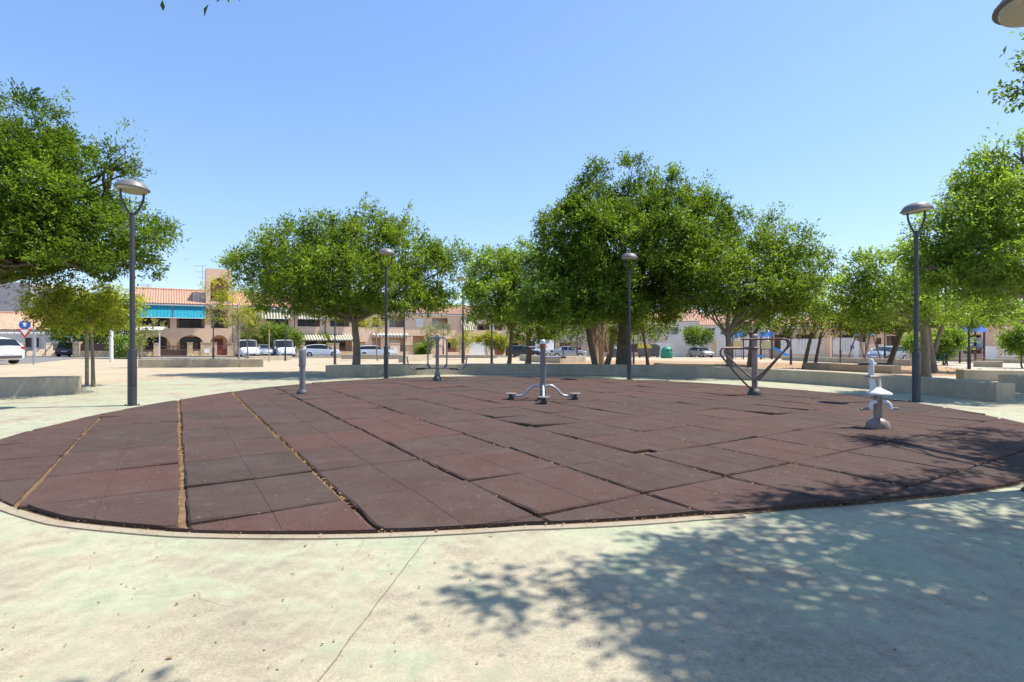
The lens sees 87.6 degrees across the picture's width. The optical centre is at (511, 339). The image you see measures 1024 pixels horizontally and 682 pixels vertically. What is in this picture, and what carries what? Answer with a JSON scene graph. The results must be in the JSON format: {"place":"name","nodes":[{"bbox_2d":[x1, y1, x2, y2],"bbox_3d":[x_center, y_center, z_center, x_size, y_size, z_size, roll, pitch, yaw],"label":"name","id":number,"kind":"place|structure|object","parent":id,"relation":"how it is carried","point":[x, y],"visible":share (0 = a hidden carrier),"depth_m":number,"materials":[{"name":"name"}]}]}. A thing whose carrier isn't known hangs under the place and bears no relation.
{"place":"outdoors","nodes":[
{"label":"outdoors","id":0,"kind":"place"},
{"bbox_2d":[0,355,80,363],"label":"side street","id":1,"kind":"structure","parent":0,"point":[27,359],"depth_m":46.50,"materials":[{"name":"asphalt"}]},
{"bbox_2d":[172,356,589,357],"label":"road","id":2,"kind":"structure","parent":0,"point":[292,357],"depth_m":58.59,"materials":[{"name":"asphalt"}]},
{"bbox_2d":[235,340,259,356],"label":"parked van","id":3,"kind":"object","parent":2,"relation":"on","point":[253,347],"visible":0.81,"depth_m":60.57,"materials":[{"name":"white paint"}]},
{"bbox_2d":[273,340,295,356],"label":"parked van","id":4,"kind":"object","parent":2,"relation":"on","point":[279,347],"visible":0.8,"depth_m":62.69,"materials":[{"name":"white paint"}]},
{"bbox_2d":[303,344,339,356],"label":"parked car","id":5,"kind":"object","parent":2,"relation":"on","point":[317,349],"visible":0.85,"depth_m":63.75,"materials":[{"name":"white paint"}]},
{"bbox_2d":[360,345,393,353],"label":"parked car","id":6,"kind":"object","parent":2,"relation":"on","point":[368,349],"visible":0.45,"depth_m":68.70,"materials":[{"name":"white paint"}]},
{"bbox_2d":[0,373,1023,681],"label":"plaza","id":7,"kind":"structure","parent":0,"point":[820,595],"depth_m":2.57,"materials":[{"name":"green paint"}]},
{"bbox_2d":[113,179,150,405],"bbox_3d":[-7.016,-0.839,9.864,0.566,4.219,0.566,0,0,35],"label":"street lamp","id":8,"kind":"object","parent":7,"relation":"on","point":[132,186],"visible":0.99,"depth_m":9.82,"materials":[{"name":"metal"}]},
{"bbox_2d":[211,190,482,364],"bbox_3d":[-5.968,-1.985,19.326,8.879,6.789,6.397,0,0,27],"label":"umbrella tree","id":9,"kind":"object","parent":7,"relation":"on","point":[301,274],"visible":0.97,"depth_m":18.45,"materials":[{"name":"green plant"}]},
{"bbox_2d":[0,400,745,539],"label":"edging kerb","id":10,"kind":"structure","parent":7,"relation":"on","point":[10,510],"depth_m":3.44,"materials":[{"name":"concrete"}]},
{"bbox_2d":[377,248,394,377],"bbox_3d":[-3.936,-0.791,16.696,0.556,4.147,0.557,0,0,-14],"label":"street lamp","id":11,"kind":"object","parent":7,"relation":"on","point":[385,252],"visible":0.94,"depth_m":16.66,"materials":[{"name":"metal"}]},
{"bbox_2d":[0,375,1021,681],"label":"fallen leaves","id":12,"kind":"object","parent":7,"relation":"on","point":[436,529],"visible":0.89,"depth_m":4.17,"materials":[{"name":"plant"}]},
{"bbox_2d":[14,393,1023,532],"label":"tile bed","id":13,"kind":"object","parent":7,"relation":"on","point":[183,518],"visible":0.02,"depth_m":4.04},
{"bbox_2d":[0,376,1023,533],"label":"rubber tile surface","id":14,"kind":"object","parent":13,"relation":"on","point":[264,480],"visible":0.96,"depth_m":5.55,"materials":[{"name":"rubber"}]},
{"bbox_2d":[296,349,307,393],"bbox_3d":[-4.610,0.702,11.741,0.250,1.010,0.250,0,0,0],"label":"exercise post","id":15,"kind":"object","parent":14,"relation":"on","point":[302,365],"visible":0.98,"depth_m":11.69,"materials":[{"name":"metal"}]},
{"bbox_2d":[406,334,467,380],"bbox_3d":[-2.200,0.526,15.727,1.809,1.380,0.260,0,0,0],"label":"pull machine","id":16,"kind":"object","parent":14,"relation":"on","point":[437,376],"visible":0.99,"depth_m":15.68,"materials":[{"name":"grey paint"}]},
{"bbox_2d":[505,339,580,403],"bbox_3d":[0.628,0.608,10.829,1.179,1.240,1.149,0,0,-44],"label":"twister stand","id":17,"kind":"object","parent":14,"relation":"on","point":[543,397],"visible":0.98,"depth_m":10.76,"materials":[{"name":"grey paint"}]},
{"bbox_2d":[719,334,790,395],"bbox_3d":[5.485,0.557,12.084,1.735,1.380,0.635,0,0,4],"label":"parallel rail machine","id":18,"kind":"object","parent":14,"relation":"on","point":[755,378],"visible":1,"depth_m":11.94,"materials":[{"name":"grey paint"}]},
{"bbox_2d":[858,359,898,429],"bbox_3d":[5.140,0.756,7.488,0.536,0.980,0.318,0,0,17],"label":"exercise bike","id":19,"kind":"object","parent":14,"relation":"on","point":[876,421],"visible":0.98,"depth_m":7.45,"materials":[{"name":"grey paint"}]},
{"bbox_2d":[502,241,658,363],"bbox_3d":[2.416,-1.130,19.692,5.593,5.186,3.964,0,0,0],"label":"leaning tree","id":20,"kind":"object","parent":7,"relation":"on","point":[581,304],"visible":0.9,"depth_m":18.91,"materials":[{"name":"green plant"}]},
{"bbox_2d":[621,253,637,379],"bbox_3d":[3.711,-0.717,16.881,0.544,4.058,0.545,0,0,-6],"label":"street lamp","id":21,"kind":"object","parent":7,"relation":"on","point":[629,256],"visible":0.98,"depth_m":16.85,"materials":[{"name":"metal"}]},
{"bbox_2d":[325,363,1014,401],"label":"seat wall","id":22,"kind":"structure","parent":7,"relation":"on","point":[983,390],"depth_m":17.24,"materials":[{"name":"concrete"}]},
{"bbox_2d":[657,201,845,366],"bbox_3d":[8.442,-1.858,19.233,6.684,6.628,5.222,0,0,0],"label":"spreading tree","id":23,"kind":"object","parent":7,"relation":"on","point":[787,288],"visible":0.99,"depth_m":18.39,"materials":[{"name":"green plant"}]},
{"bbox_2d":[900,202,932,401],"bbox_3d":[8.313,-0.749,10.979,0.552,4.161,0.558,0,0,-2],"label":"street lamp","id":24,"kind":"object","parent":7,"relation":"on","point":[913,208],"visible":0.98,"depth_m":10.94,"materials":[{"name":"metal"}]},
{"bbox_2d":[992,0,1023,491],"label":"street lamp","id":25,"kind":"object","parent":7,"relation":"on","point":[1008,13],"visible":0.98,"depth_m":4.50,"materials":[{"name":"metal"}]},
{"bbox_2d":[0,346,1023,385],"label":"ground","id":26,"kind":"structure","parent":0,"point":[107,371],"depth_m":25.38,"materials":[{"name":"concrete"}]},
{"bbox_2d":[0,337,24,363],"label":"parked car","id":27,"kind":"object","parent":26,"relation":"on","point":[12,351],"visible":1,"depth_m":29.30,"materials":[{"name":"white paint"}]},
{"bbox_2d":[18,320,33,364],"bbox_3d":[-26.144,0.230,28.710,0.692,2.654,0.106,0,0,-33],"label":"road sign","id":28,"kind":"object","parent":26,"relation":"on","point":[24,330],"visible":0.78,"depth_m":28.68,"materials":[{"name":"metal"}]},
{"bbox_2d":[0,375,81,396],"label":"seat wall","id":29,"kind":"structure","parent":26,"relation":"on","point":[35,386],"depth_m":11.52,"materials":[{"name":"concrete"}]},
{"bbox_2d":[20,341,64,355],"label":"garden fence","id":30,"kind":"object","parent":26,"relation":"on","point":[48,349],"visible":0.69,"depth_m":62.78,"materials":[{"name":"white paint"}]},
{"bbox_2d":[0,282,86,329],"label":"building","id":31,"kind":"structure","parent":26,"relation":"on","point":[4,297],"depth_m":86.00,"materials":[{"name":"white stone"}]},
{"bbox_2d":[0,311,116,355],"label":"house","id":32,"kind":"structure","parent":26,"relation":"on","point":[9,321],"depth_m":63.88,"materials":[{"name":"concrete"}]},
{"bbox_2d":[0,272,152,386],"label":"silk tree","id":33,"kind":"object","parent":26,"relation":"on","point":[67,302],"visible":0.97,"depth_m":13.28,"materials":[{"name":"green plant"}]},
{"bbox_2d":[84,326,88,385],"bbox_3d":[-11.178,0.442,14.029,0.104,1.727,0.092,0,0,0],"label":"tree stake","id":34,"kind":"object","parent":26,"relation":"on","point":[86,360],"visible":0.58,"depth_m":13.99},
{"bbox_2d":[39,307,141,349],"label":"hedge","id":35,"kind":"object","parent":26,"relation":"on","point":[99,339],"visible":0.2,"depth_m":57.04,"materials":[{"name":"green plant"}]},
{"bbox_2d":[0,77,190,288],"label":"edge tree","id":36,"kind":"object","parent":26,"relation":"on","point":[48,224],"visible":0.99,"depth_m":11.87,"materials":[{"name":"green plant"}]},
{"bbox_2d":[72,342,125,356],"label":"garden fence","id":37,"kind":"object","parent":26,"relation":"on","point":[79,349],"visible":0.35,"depth_m":54.22,"materials":[{"name":"concrete"}]},
{"bbox_2d":[103,332,148,358],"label":"bush","id":38,"kind":"object","parent":26,"relation":"on","point":[120,347],"visible":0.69,"depth_m":46.56,"materials":[{"name":"green plant"}]},
{"bbox_2d":[127,315,166,358],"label":"young tree","id":39,"kind":"object","parent":26,"relation":"on","point":[146,333],"visible":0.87,"depth_m":25.46,"materials":[{"name":"green plant"}]},
{"bbox_2d":[135,268,232,354],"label":"terraced house","id":40,"kind":"structure","parent":26,"relation":"on","point":[177,310],"depth_m":65.66,"materials":[{"name":"white paint"}]},
{"bbox_2d":[138,342,233,356],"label":"garden fence","id":41,"kind":"object","parent":26,"relation":"on","point":[205,350],"visible":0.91,"depth_m":61.89,"materials":[{"name":"concrete"}]},
{"bbox_2d":[138,359,263,367],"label":"seat wall","id":42,"kind":"structure","parent":26,"relation":"on","point":[165,363],"depth_m":26.09,"materials":[{"name":"concrete"}]},
{"bbox_2d":[196,271,263,366],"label":"young tree","id":43,"kind":"object","parent":26,"relation":"on","point":[219,306],"visible":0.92,"depth_m":26.57,"materials":[{"name":"green plant"}]},
{"bbox_2d":[223,307,276,358],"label":"young tree","id":44,"kind":"object","parent":26,"relation":"on","point":[250,326],"visible":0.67,"depth_m":38.14,"materials":[{"name":"green plant"}]},
{"bbox_2d":[232,292,293,354],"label":"terraced house","id":45,"kind":"structure","parent":26,"relation":"on","point":[275,317],"depth_m":69.77,"materials":[{"name":"white paint"}]},
{"bbox_2d":[234,321,306,355],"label":"shrub","id":46,"kind":"object","parent":26,"relation":"on","point":[280,331],"visible":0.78,"depth_m":67.31,"materials":[{"name":"green plant"}]},
{"bbox_2d":[294,303,368,354],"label":"terraced house","id":47,"kind":"structure","parent":26,"relation":"on","point":[311,328],"depth_m":73.77,"materials":[{"name":"white paint"}]},
{"bbox_2d":[296,343,367,355],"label":"garden fence","id":48,"kind":"object","parent":26,"relation":"on","point":[331,345],"visible":0.3,"depth_m":70.67,"materials":[{"name":"stone"}]},
{"bbox_2d":[341,354,400,358],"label":"seat wall","id":49,"kind":"structure","parent":26,"relation":"on","point":[368,356],"depth_m":50.72,"materials":[{"name":"concrete"}]},
{"bbox_2d":[358,314,388,360],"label":"young tree","id":50,"kind":"object","parent":26,"relation":"on","point":[366,321],"visible":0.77,"depth_m":43.52,"materials":[{"name":"green plant"}]},
{"bbox_2d":[369,302,411,351],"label":"terraced house","id":51,"kind":"structure","parent":26,"relation":"on","point":[395,333],"depth_m":79.04,"materials":[{"name":"white paint"}]},
{"bbox_2d":[389,343,420,354],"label":"garden fence","id":52,"kind":"object","parent":26,"relation":"on","point":[395,348],"visible":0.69,"depth_m":75.16,"materials":[{"name":"white paint"}]},
{"bbox_2d":[412,339,435,354],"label":"shrub","id":53,"kind":"object","parent":26,"relation":"on","point":[423,348],"visible":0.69,"depth_m":75.35,"materials":[{"name":"green plant"}]},
{"bbox_2d":[405,304,460,354],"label":"terraced house","id":54,"kind":"structure","parent":26,"relation":"on","point":[418,321],"depth_m":82.91,"materials":[{"name":"white paint"}]},
{"bbox_2d":[419,321,452,345],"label":"young tree","id":55,"kind":"object","parent":26,"relation":"on","point":[436,332],"visible":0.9,"depth_m":58.95,"materials":[{"name":"green plant"}]},
{"bbox_2d":[447,328,474,359],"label":"young tree","id":56,"kind":"object","parent":26,"relation":"on","point":[466,339],"visible":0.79,"depth_m":49.98,"materials":[{"name":"green plant"}]},
{"bbox_2d":[457,276,466,362],"bbox_3d":[-3.070,-1.194,33.403,0.749,5.587,0.750,0,0,-25],"label":"street lamp","id":57,"kind":"object","parent":26,"relation":"on","point":[462,350],"visible":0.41,"depth_m":33.35,"materials":[{"name":"metal"}]},
{"bbox_2d":[429,342,503,354],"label":"garden fence","id":58,"kind":"object","parent":26,"relation":"on","point":[478,349],"visible":0.57,"depth_m":81.67,"materials":[{"name":"white paint"}]},
{"bbox_2d":[448,304,503,355],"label":"terraced house","id":59,"kind":"structure","parent":26,"relation":"on","point":[482,328],"depth_m":86.40,"materials":[{"name":"white paint"}]},
{"bbox_2d":[472,328,508,355],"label":"shrub","id":60,"kind":"object","parent":26,"relation":"on","point":[497,338],"visible":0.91,"depth_m":77.58,"materials":[{"name":"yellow plant"}]},
{"bbox_2d":[448,233,552,362],"bbox_3d":[-0.391,-1.749,25.337,5.465,6.585,4.872,0,0,0],"label":"tree","id":61,"kind":"object","parent":26,"relation":"on","point":[479,296],"visible":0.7,"depth_m":24.42,"materials":[{"name":"green plant"}]},
{"bbox_2d":[505,345,539,357],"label":"parked car","id":62,"kind":"object","parent":26,"relation":"on","point":[517,350],"visible":0.65,"depth_m":65.27,"materials":[{"name":"paint"}]},
{"bbox_2d":[498,321,585,363],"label":"background tree","id":63,"kind":"object","parent":26,"relation":"on","point":[539,332],"visible":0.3,"depth_m":30.72,"materials":[{"name":"green plant"}]},
{"bbox_2d":[519,355,585,362],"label":"seat wall","id":64,"kind":"structure","parent":26,"relation":"on","point":[567,359],"depth_m":39.37,"materials":[{"name":"concrete"}]},
{"bbox_2d":[550,346,586,355],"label":"parked car","id":65,"kind":"object","parent":26,"relation":"on","point":[568,351],"visible":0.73,"depth_m":65.20,"materials":[{"name":"silver metal"}]},
{"bbox_2d":[514,146,771,364],"bbox_3d":[5.038,-3.066,20.809,9.949,9.091,6.709,0,0,0],"label":"tall tree","id":66,"kind":"object","parent":26,"relation":"on","point":[649,222],"visible":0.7,"depth_m":19.92,"materials":[{"name":"green plant"}]},
{"bbox_2d":[631,311,666,343],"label":"terraced house","id":67,"kind":"structure","parent":26,"relation":"on","point":[662,338],"depth_m":86.01,"materials":[{"name":"white paint"}]},
{"bbox_2d":[667,309,699,356],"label":"terraced house","id":68,"kind":"structure","parent":26,"relation":"on","point":[674,338],"depth_m":84.55,"materials":[{"name":"white paint"}]},
{"bbox_2d":[656,341,716,356],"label":"garden fence","id":69,"kind":"object","parent":26,"relation":"on","point":[677,350],"visible":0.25,"depth_m":80.48,"materials":[{"name":"white paint"}]},
{"bbox_2d":[680,324,716,356],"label":"shrub","id":70,"kind":"object","parent":26,"relation":"on","point":[695,333],"visible":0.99,"depth_m":77.53,"materials":[{"name":"green plant"}]},
{"bbox_2d":[687,347,713,356],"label":"parked car","id":71,"kind":"object","parent":26,"relation":"on","point":[698,351],"visible":1,"depth_m":75.28,"materials":[{"name":"silver metal"}]},
{"bbox_2d":[654,363,746,366],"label":"seat wall","id":72,"kind":"structure","parent":26,"relation":"on","point":[701,364],"depth_m":28.93,"materials":[{"name":"concrete"}]},
{"bbox_2d":[700,313,767,356],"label":"terraced house","id":73,"kind":"structure","parent":26,"relation":"on","point":[709,323],"depth_m":82.64,"materials":[{"name":"white paint"}]},
{"bbox_2d":[717,341,768,357],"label":"garden fence","id":74,"kind":"object","parent":26,"relation":"on","point":[720,344],"visible":0.12,"depth_m":77.73,"materials":[{"name":"white paint"}]},
{"bbox_2d":[759,332,789,358],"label":"play tower","id":75,"kind":"structure","parent":26,"relation":"on","point":[766,345],"depth_m":59.47,"materials":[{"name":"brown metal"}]},
{"bbox_2d":[769,314,827,357],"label":"house","id":76,"kind":"structure","parent":26,"relation":"on","point":[776,344],"depth_m":67.85,"materials":[{"name":"white paint"}]},
{"bbox_2d":[780,331,830,358],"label":"garden fence","id":77,"kind":"object","parent":26,"relation":"on","point":[825,349],"visible":0.53,"depth_m":62.99,"materials":[{"name":"metal"}]},
{"bbox_2d":[782,356,911,365],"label":"seat wall","id":78,"kind":"structure","parent":26,"relation":"on","point":[904,362],"depth_m":41.41,"materials":[{"name":"concrete"}]},
{"bbox_2d":[827,321,869,357],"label":"house","id":79,"kind":"structure","parent":26,"relation":"on","point":[845,336],"depth_m":63.77,"materials":[{"name":"white paint"}]},
{"bbox_2d":[803,362,900,373],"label":"seat wall","id":80,"kind":"structure","parent":26,"relation":"on","point":[892,369],"depth_m":23.74,"materials":[{"name":"concrete"}]},
{"bbox_2d":[833,338,874,357],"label":"garden fence","id":81,"kind":"object","parent":26,"relation":"on","point":[856,351],"visible":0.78,"depth_m":60.07,"materials":[{"name":"metal"}]},
{"bbox_2d":[866,346,908,358],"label":"parked car","id":82,"kind":"object","parent":26,"relation":"on","point":[900,354],"visible":0.59,"depth_m":49.43,"materials":[{"name":"silver metal"}]},
{"bbox_2d":[870,318,920,351],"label":"house","id":83,"kind":"structure","parent":26,"relation":"on","point":[890,339],"depth_m":60.77,"materials":[{"name":"white paint"}]},
{"bbox_2d":[806,231,1023,376],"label":"twin tree","id":84,"kind":"object","parent":26,"relation":"on","point":[866,293],"visible":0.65,"depth_m":17.11,"materials":[{"name":"green plant"}]},
{"bbox_2d":[886,122,1023,307],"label":"edge tree","id":85,"kind":"object","parent":26,"relation":"on","point":[991,205],"visible":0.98,"depth_m":12.21,"materials":[{"name":"green plant"}]},
{"bbox_2d":[931,316,985,357],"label":"house","id":86,"kind":"structure","parent":26,"relation":"on","point":[978,335],"depth_m":55.42,"materials":[{"name":"white paint"}]},
{"bbox_2d":[939,326,987,362],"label":"play tower","id":87,"kind":"structure","parent":26,"relation":"on","point":[976,344],"depth_m":42.74,"materials":[{"name":"blue metal"}]},
{"bbox_2d":[936,358,1023,362],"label":"seat wall","id":88,"kind":"structure","parent":26,"relation":"on","point":[1003,360],"depth_m":46.62,"materials":[{"name":"concrete"}]},
{"bbox_2d":[973,361,1002,366],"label":"seat wall","id":89,"kind":"structure","parent":26,"relation":"on","point":[987,363],"depth_m":31.99,"materials":[{"name":"concrete"}]},
{"bbox_2d":[977,28,1023,113],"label":"tree","id":90,"kind":"object","parent":26,"relation":"on","point":[1010,88],"visible":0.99,"depth_m":7.29,"materials":[{"name":"green plant"}]},
{"bbox_2d":[982,345,1023,358],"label":"garden fence","id":91,"kind":"object","parent":26,"relation":"on","point":[992,352],"visible":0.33,"depth_m":51.30,"materials":[{"name":"white paint"}]},
{"bbox_2d":[986,306,1023,355],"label":"house","id":92,"kind":"structure","parent":26,"relation":"on","point":[990,340],"depth_m":53.62,"materials":[{"name":"white paint"}]},
{"bbox_2d":[0,0,1023,341],"label":"sky","id":93,"kind":"structure","parent":0,"point":[848,115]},
{"bbox_2d":[548,360,961,375],"bbox_3d":[11.650,1.606,32.800,26.386,0.584,29.292,0,0,27],"label":"earth bed","id":94,"kind":"object","parent":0,"point":[907,370],"visible":0.29,"depth_m":34.77,"materials":[{"name":"soil"}]},
{"bbox_2d":[586,322,601,363],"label":"tree","id":95,"kind":"object","parent":94,"relation":"on","point":[595,333],"visible":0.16,"depth_m":25.85,"materials":[{"name":"brown plant"}]},
{"bbox_2d":[597,320,609,363],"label":"tree","id":96,"kind":"object","parent":94,"relation":"on","point":[601,348],"visible":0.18,"depth_m":27.86,"materials":[{"name":"brown plant"}]},
{"bbox_2d":[572,315,661,363],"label":"background tree","id":97,"kind":"object","parent":94,"relation":"on","point":[612,337],"visible":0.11,"depth_m":30.88,"materials":[{"name":"green plant"}]},
{"bbox_2d":[614,301,688,364],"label":"background tree","id":98,"kind":"object","parent":94,"relation":"on","point":[645,345],"visible":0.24,"depth_m":30.92,"materials":[{"name":"green plant"}]},
{"bbox_2d":[700,289,802,366],"bbox_3d":[12.193,-0.717,27.078,4.918,4.690,3.844,0,0,0],"label":"background tree","id":99,"kind":"object","parent":94,"relation":"on","point":[774,327],"visible":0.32,"depth_m":26.73,"materials":[{"name":"green plant"}]},
{"bbox_2d":[777,283,861,368],"bbox_3d":[15.617,-0.667,27.036,4.235,4.625,3.982,0,0,0],"label":"background tree","id":100,"kind":"object","parent":94,"relation":"on","point":[806,325],"visible":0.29,"depth_m":26.93,"materials":[{"name":"green plant"}]},
{"bbox_2d":[793,302,857,362],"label":"background tree","id":101,"kind":"object","parent":94,"relation":"on","point":[822,330],"visible":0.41,"depth_m":26.75,"materials":[{"name":"green plant"}]},
{"bbox_2d":[828,298,954,364],"bbox_3d":[18.275,-0.402,26.026,5.721,4.111,4.190,0,0,0],"label":"leaning tree","id":102,"kind":"object","parent":94,"relation":"on","point":[899,332],"visible":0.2,"depth_m":25.64,"materials":[{"name":"green plant"}]},
{"bbox_2d":[899,330,942,357],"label":"round tree","id":103,"kind":"object","parent":94,"relation":"on","point":[907,343],"visible":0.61,"depth_m":35.95,"materials":[{"name":"green plant"}]},
{"bbox_2d":[881,289,1023,372],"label":"twin tree","id":104,"kind":"object","parent":94,"relation":"on","point":[934,347],"visible":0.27,"depth_m":22.66,"materials":[{"name":"green plant"}]},
{"bbox_2d":[932,364,1023,393],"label":"paving","id":105,"kind":"structure","parent":0,"point":[1010,366],"depth_m":31.08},
{"bbox_2d":[920,326,979,364],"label":"round tree","id":106,"kind":"object","parent":105,"relation":"on","point":[953,340],"visible":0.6,"depth_m":35.43,"materials":[{"name":"green plant"}]},
{"bbox_2d":[956,369,1023,380],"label":"seat wall","id":107,"kind":"structure","parent":105,"relation":"on","point":[980,374],"depth_m":16.92,"materials":[{"name":"concrete"}]},
{"bbox_2d":[993,322,1023,367],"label":"round tree","id":108,"kind":"object","parent":105,"relation":"on","point":[1012,341],"visible":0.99,"depth_m":30.00,"materials":[{"name":"green plant"}]},
{"bbox_2d":[998,374,1023,391],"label":"seat wall","id":109,"kind":"structure","parent":105,"relation":"on","point":[1018,380],"depth_m":13.26,"materials":[{"name":"concrete"}]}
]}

